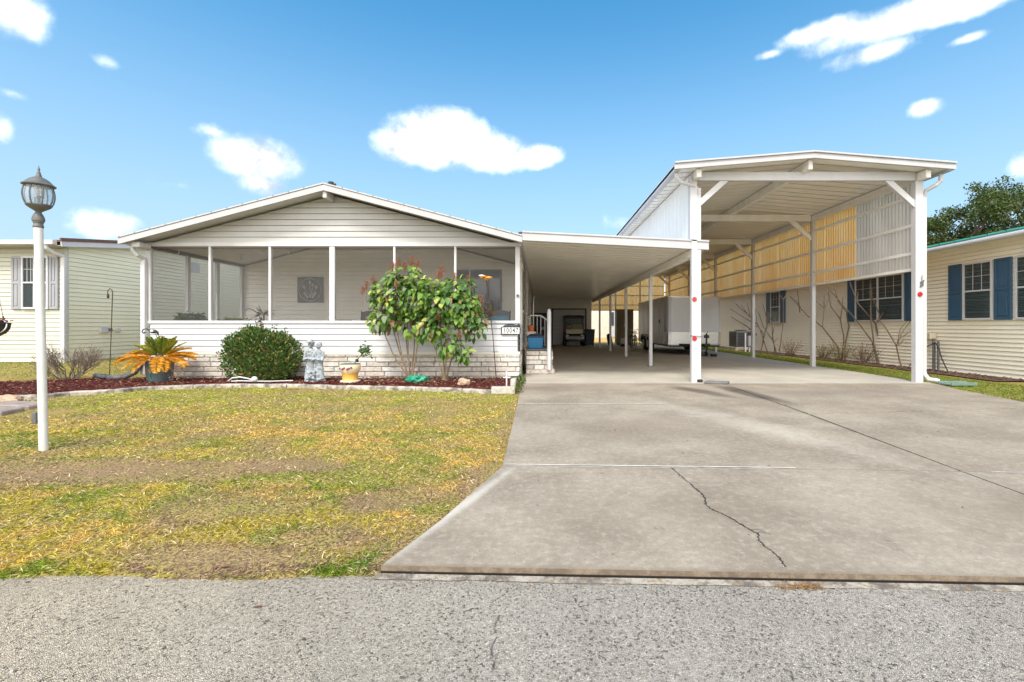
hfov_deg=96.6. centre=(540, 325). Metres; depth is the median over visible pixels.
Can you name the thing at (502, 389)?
kerb block
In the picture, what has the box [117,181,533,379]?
mobile home
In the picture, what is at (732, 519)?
driveway crack
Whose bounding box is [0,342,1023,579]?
ground
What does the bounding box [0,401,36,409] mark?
flagstone
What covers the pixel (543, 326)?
storage cabinet
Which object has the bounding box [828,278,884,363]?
bare frangipani
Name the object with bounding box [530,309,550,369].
hand railing
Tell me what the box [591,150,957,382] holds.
tall carport
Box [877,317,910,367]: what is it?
bare frangipani
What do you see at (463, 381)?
rock
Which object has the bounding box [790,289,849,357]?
bare frangipani
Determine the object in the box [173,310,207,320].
potted fern
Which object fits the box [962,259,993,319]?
window
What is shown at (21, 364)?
neighbour grass
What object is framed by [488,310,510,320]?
patio chair
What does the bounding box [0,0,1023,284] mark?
sky
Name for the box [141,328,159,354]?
metal bird
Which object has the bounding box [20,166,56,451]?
lamp post
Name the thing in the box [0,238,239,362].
pale green house
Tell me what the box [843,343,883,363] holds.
bush
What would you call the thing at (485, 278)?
garden stake
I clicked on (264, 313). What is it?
spiky plant
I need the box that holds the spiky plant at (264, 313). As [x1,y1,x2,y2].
[253,305,274,320]
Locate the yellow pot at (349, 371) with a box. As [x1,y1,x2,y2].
[339,363,360,382]
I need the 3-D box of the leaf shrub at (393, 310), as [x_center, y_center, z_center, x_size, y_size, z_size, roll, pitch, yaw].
[-2.784,-0.140,9.324,1.815,2.598,0.931,0,0,0]
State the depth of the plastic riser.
8.25 m
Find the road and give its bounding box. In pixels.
[0,576,1023,681]
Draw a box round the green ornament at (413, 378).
[404,374,429,382]
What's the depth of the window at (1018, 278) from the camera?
9.87 m
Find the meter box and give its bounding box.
[745,333,750,351]
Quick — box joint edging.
[516,403,1023,472]
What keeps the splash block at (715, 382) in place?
on the driveway
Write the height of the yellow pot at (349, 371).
0.368 m
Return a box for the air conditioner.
[724,330,750,350]
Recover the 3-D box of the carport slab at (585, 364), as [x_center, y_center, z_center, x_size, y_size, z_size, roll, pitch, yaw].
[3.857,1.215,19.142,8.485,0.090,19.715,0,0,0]
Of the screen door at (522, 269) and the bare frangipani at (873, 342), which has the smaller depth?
the screen door at (522, 269)
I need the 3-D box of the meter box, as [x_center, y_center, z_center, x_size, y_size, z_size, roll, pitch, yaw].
[9.582,0.770,20.875,0.435,0.900,0.150,0,0,0]
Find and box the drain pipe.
[92,363,143,379]
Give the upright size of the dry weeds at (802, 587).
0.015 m
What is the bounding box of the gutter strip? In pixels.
[373,573,1023,590]
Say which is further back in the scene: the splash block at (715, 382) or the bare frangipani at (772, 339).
the bare frangipani at (772, 339)
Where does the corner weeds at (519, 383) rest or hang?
on the ground at (204, 557)
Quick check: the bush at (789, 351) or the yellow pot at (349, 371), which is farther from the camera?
the bush at (789, 351)
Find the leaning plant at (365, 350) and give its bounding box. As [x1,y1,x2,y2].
[355,341,372,362]
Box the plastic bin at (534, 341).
[527,334,543,348]
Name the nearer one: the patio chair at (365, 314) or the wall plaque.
the patio chair at (365, 314)
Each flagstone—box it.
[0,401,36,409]
[0,406,23,415]
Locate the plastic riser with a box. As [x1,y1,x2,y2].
[503,371,510,385]
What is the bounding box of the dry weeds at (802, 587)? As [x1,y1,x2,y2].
[757,579,829,590]
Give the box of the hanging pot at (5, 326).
[0,303,13,335]
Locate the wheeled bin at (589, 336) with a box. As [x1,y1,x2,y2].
[584,329,594,345]
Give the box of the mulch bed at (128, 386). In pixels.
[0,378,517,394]
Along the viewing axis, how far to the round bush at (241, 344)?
9.16 m
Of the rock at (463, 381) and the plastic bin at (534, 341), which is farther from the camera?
the plastic bin at (534, 341)
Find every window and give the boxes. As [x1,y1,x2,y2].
[21,256,48,308]
[457,270,501,317]
[527,285,528,317]
[770,291,779,322]
[855,273,903,321]
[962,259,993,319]
[1014,254,1023,319]
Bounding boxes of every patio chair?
[361,311,377,320]
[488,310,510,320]
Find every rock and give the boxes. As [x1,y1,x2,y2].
[0,394,23,401]
[457,378,469,384]
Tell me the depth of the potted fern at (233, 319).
10.26 m
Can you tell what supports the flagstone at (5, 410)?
on the ground at (204, 557)
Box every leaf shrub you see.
[360,256,446,375]
[413,265,488,380]
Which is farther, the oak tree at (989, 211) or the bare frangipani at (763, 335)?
the oak tree at (989, 211)
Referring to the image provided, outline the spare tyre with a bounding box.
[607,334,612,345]
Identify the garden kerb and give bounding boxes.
[0,383,490,399]
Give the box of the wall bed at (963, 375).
[719,346,1023,380]
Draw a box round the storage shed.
[534,297,590,344]
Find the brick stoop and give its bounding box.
[526,346,553,373]
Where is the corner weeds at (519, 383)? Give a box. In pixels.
[512,374,525,392]
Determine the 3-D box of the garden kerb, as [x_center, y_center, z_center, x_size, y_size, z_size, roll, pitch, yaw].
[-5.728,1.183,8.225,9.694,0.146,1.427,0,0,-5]
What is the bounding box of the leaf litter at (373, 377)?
[354,376,495,382]
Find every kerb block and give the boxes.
[491,386,514,393]
[510,377,516,388]
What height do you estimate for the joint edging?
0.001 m
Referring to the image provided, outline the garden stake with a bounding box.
[479,275,496,378]
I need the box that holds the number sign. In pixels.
[501,324,520,333]
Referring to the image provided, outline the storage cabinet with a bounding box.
[534,313,546,344]
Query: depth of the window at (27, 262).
11.68 m
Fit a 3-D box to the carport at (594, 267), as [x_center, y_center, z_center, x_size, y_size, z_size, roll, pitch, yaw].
[1.532,-0.405,18.875,3.945,3.149,18.850,0,0,0]
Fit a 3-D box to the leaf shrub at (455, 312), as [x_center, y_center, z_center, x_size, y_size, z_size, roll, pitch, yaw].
[-1.811,-0.044,9.139,1.546,2.376,0.838,0,0,0]
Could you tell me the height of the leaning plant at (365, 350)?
0.502 m
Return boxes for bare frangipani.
[731,303,768,353]
[758,290,789,356]
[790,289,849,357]
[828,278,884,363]
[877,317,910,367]
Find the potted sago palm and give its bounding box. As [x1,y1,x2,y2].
[112,336,198,381]
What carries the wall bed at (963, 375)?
on the ground at (204, 557)
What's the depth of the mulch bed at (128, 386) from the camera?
8.81 m
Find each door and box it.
[521,264,524,347]
[553,310,584,344]
[611,311,614,336]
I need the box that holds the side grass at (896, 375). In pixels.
[701,347,1023,401]
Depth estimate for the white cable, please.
8.91 m
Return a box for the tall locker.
[615,309,632,344]
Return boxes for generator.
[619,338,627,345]
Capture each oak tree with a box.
[927,181,1023,244]
[927,187,1023,245]
[937,175,1023,238]
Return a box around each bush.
[216,317,303,380]
[776,338,802,355]
[816,345,834,358]
[826,341,858,360]
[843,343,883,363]
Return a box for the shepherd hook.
[107,288,112,374]
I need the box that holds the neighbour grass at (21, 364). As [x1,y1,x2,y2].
[0,358,145,381]
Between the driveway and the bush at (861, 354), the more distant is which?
the bush at (861, 354)
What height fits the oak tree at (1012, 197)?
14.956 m
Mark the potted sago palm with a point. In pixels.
(160, 367)
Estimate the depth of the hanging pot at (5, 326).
6.01 m
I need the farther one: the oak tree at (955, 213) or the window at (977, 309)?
the oak tree at (955, 213)
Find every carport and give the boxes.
[520,231,708,365]
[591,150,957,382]
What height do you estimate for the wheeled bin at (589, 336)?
0.979 m
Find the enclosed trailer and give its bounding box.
[638,296,720,355]
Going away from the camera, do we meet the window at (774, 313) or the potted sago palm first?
the potted sago palm
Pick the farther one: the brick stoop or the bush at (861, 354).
the bush at (861, 354)
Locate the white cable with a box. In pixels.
[228,376,292,381]
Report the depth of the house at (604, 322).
33.99 m
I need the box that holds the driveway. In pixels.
[381,383,1023,584]
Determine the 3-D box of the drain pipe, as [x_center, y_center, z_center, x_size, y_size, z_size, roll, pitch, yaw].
[-9.046,0.930,9.719,1.030,0.448,0.310,0,0,0]
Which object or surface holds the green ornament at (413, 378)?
on the mulch bed at (128, 386)
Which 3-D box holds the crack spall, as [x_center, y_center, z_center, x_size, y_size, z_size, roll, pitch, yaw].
[1.119,1.167,2.902,0.100,0.001,1.410,0,0,-7]
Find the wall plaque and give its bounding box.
[297,277,323,302]
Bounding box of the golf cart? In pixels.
[563,315,584,345]
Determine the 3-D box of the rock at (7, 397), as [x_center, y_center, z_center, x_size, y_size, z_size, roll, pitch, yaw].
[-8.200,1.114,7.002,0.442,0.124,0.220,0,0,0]
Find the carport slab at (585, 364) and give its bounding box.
[524,344,927,382]
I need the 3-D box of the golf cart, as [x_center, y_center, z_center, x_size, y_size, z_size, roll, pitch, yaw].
[1.960,0.269,27.050,1.224,1.797,1.800,0,0,0]
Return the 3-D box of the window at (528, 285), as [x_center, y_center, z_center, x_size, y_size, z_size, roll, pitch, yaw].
[-0.435,-0.830,15.650,0.050,1.100,0.900,0,0,0]
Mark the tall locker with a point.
(619, 324)
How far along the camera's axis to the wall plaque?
13.02 m
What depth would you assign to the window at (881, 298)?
13.84 m
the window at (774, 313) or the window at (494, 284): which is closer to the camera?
the window at (494, 284)
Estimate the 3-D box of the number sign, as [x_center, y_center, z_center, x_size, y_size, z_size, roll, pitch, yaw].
[-0.650,0.064,9.852,0.420,0.235,0.031,0,0,0]
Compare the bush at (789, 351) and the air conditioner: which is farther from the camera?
the air conditioner
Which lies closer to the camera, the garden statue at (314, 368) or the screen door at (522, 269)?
the garden statue at (314, 368)
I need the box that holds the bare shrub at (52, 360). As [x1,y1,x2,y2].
[30,343,115,380]
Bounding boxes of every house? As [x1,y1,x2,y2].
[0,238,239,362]
[533,285,664,341]
[719,226,1023,379]
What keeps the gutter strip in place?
on the road
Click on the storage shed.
(559, 308)
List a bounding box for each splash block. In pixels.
[704,380,728,383]
[938,381,977,385]
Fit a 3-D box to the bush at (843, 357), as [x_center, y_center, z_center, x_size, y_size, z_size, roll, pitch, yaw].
[10.051,0.857,15.187,0.617,0.677,1.418,0,0,0]
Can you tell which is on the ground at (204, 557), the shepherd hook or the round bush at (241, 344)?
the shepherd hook
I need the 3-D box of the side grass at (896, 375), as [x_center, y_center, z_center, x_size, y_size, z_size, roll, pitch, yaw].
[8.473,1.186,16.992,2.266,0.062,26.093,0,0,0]
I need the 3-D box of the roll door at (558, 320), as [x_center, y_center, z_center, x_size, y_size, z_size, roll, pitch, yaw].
[1.735,0.095,27.975,1.970,2.110,0.050,0,0,0]
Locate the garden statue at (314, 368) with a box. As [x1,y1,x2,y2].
[303,339,325,381]
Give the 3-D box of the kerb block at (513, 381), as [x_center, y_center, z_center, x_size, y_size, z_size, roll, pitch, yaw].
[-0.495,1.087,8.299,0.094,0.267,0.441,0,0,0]
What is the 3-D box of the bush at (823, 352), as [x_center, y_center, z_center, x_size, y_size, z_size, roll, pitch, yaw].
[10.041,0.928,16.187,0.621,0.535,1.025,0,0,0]
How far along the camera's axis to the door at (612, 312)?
33.93 m
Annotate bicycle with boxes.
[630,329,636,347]
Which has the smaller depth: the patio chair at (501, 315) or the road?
the road
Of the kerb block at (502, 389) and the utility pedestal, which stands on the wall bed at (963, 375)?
the utility pedestal
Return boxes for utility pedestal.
[908,333,948,372]
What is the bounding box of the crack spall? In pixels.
[680,476,783,566]
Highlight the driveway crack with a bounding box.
[672,468,786,566]
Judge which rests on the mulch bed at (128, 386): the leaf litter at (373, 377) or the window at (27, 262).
the leaf litter at (373, 377)
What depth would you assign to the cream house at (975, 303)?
11.85 m
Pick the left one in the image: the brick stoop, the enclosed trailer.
the brick stoop
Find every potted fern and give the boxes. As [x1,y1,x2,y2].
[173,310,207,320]
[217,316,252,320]
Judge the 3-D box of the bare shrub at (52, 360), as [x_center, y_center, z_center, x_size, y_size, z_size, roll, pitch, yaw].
[-9.752,0.733,9.488,1.385,0.872,1.219,0,0,37]

